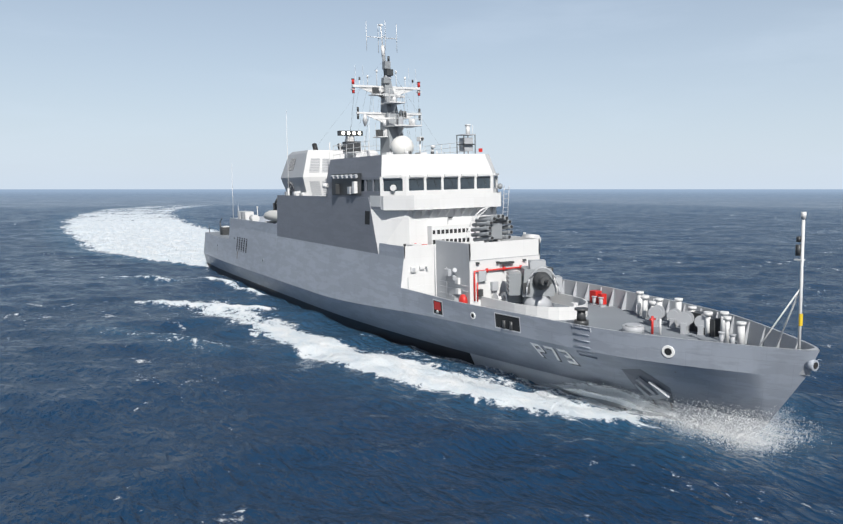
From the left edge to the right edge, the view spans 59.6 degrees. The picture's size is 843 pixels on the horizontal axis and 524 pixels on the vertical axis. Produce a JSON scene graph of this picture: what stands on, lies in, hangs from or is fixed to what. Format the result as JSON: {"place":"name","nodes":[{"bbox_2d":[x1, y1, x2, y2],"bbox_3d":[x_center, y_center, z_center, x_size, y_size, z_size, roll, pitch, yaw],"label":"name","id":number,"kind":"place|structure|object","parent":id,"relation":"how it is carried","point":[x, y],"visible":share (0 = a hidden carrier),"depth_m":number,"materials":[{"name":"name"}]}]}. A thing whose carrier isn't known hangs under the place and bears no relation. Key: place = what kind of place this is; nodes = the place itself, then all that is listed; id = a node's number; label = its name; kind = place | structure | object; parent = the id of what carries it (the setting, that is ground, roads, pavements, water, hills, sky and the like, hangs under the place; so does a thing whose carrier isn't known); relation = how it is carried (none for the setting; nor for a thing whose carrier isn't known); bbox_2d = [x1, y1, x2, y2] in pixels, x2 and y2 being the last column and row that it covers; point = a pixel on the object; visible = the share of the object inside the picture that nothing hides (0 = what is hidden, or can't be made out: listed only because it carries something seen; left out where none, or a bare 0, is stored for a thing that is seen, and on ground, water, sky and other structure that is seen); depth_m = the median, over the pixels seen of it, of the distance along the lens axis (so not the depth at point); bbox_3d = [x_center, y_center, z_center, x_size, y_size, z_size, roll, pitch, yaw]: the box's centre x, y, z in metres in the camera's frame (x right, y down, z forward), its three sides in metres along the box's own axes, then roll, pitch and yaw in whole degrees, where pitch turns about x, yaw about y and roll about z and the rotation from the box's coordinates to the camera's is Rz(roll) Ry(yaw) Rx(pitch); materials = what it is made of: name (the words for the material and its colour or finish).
{"place":"outdoors","nodes":[
{"label":"outdoors","id":0,"kind":"place"},
{"bbox_2d":[0,201,842,523],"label":"sea","id":1,"kind":"structure","parent":0,"point":[154,369],"depth_m":33.95,"materials":[{"name":"liquid"}]},
{"bbox_2d":[204,24,819,437],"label":"ship","id":2,"kind":"object","parent":1,"relation":"on","point":[396,240],"visible":0.96,"depth_m":43.81,"materials":[{"name":"paint"}]},
{"bbox_2d":[321,345,831,457],"bbox_3d":[8.584,5.165,37.278,20.042,1.845,23.397,-3,6,-29],"label":"bow spray","id":3,"kind":"object","parent":1,"relation":"on","point":[736,434],"visible":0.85,"depth_m":28.94,"materials":[{"name":"white liquid"}]},
{"bbox_2d":[542,380,678,417],"bbox_3d":[9.328,5.420,35.824,13.816,1.470,10.246,-3,6,-29],"label":"bow splash","id":4,"kind":"object","parent":1,"relation":"on","point":[596,392],"visible":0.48,"depth_m":33.28,"materials":[{"name":"liquid"}]},
{"bbox_2d":[0,0,842,201],"label":"sky","id":5,"kind":"structure","parent":0,"point":[95,94],"materials":[{"name":"blue"}]}
]}

